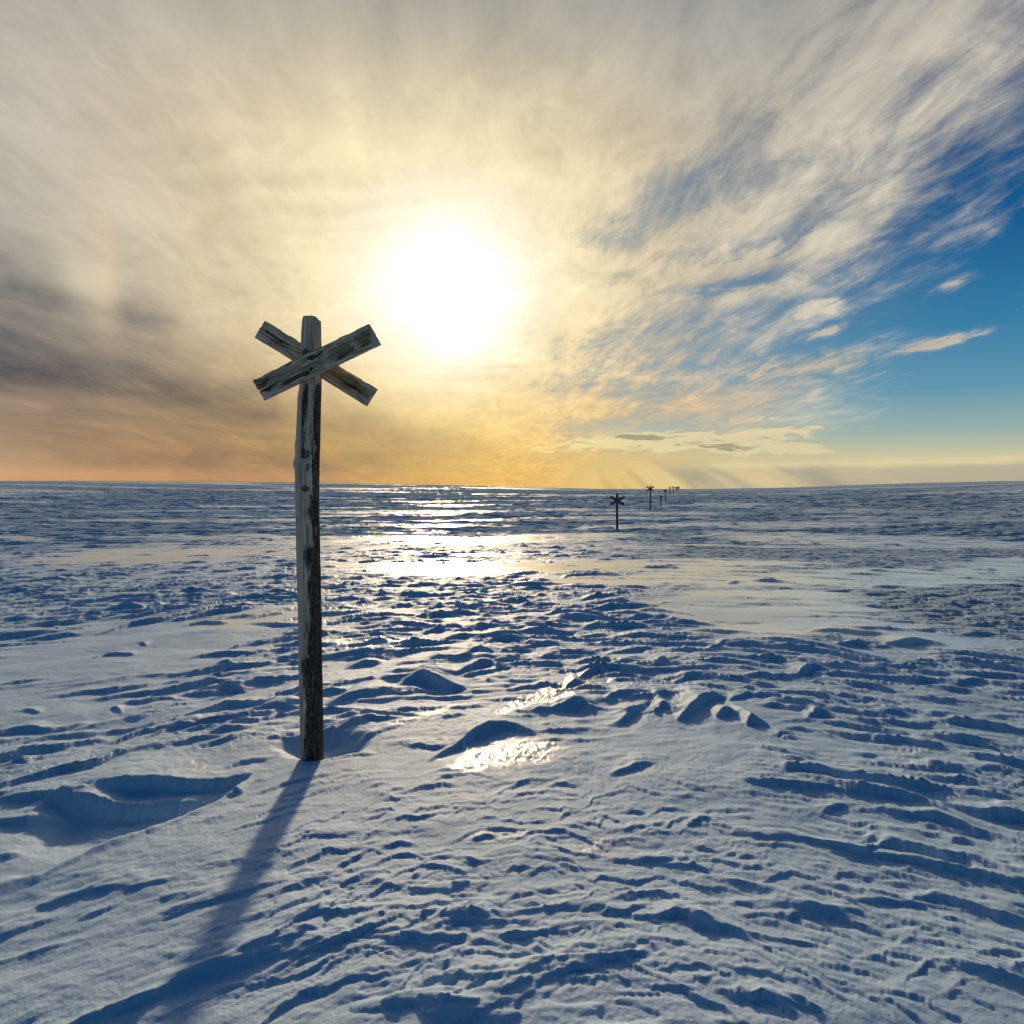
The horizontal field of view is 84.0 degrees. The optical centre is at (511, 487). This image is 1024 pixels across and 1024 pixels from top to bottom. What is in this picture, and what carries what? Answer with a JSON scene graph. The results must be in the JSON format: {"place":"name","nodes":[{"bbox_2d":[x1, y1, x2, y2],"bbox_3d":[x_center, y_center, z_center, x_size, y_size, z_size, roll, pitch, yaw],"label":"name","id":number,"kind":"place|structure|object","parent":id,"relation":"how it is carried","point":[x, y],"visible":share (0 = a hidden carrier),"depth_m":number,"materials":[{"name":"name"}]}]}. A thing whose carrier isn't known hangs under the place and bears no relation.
{"place":"outdoors","nodes":[
{"label":"outdoors","id":0,"kind":"place"},
{"bbox_2d":[0,481,1023,1023],"bbox_3d":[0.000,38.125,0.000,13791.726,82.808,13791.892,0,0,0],"label":"snow ground","id":1,"kind":"structure","parent":0,"point":[716,757],"depth_m":3.37,"materials":[{"name":"white snow"}]},
{"bbox_2d":[253,315,380,760],"bbox_3d":[-1.171,0.396,3.407,0.812,2.835,0.188,0,0,0],"label":"trail marker","id":2,"kind":"object","parent":1,"relation":"on","point":[310,366],"visible":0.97,"depth_m":3.35,"materials":[{"name":"grey wood"}]},
{"bbox_2d":[609,493,625,529],"bbox_3d":[7.021,1.769,37.972,1.062,2.788,0.217,1,0,0],"label":"trail marker","id":3,"kind":"object","parent":1,"relation":"on","point":[617,500],"visible":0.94,"depth_m":37.90,"materials":[{"name":"brown wood"}]},
{"bbox_2d":[647,485,653,509],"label":"trail marker","id":4,"kind":"object","parent":1,"relation":"on","point":[650,488],"visible":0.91,"depth_m":69.65,"materials":[{"name":"brown wood"}]},
{"bbox_2d":[0,0,1023,488],"label":"sky","id":5,"kind":"structure","parent":0,"point":[585,244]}
]}

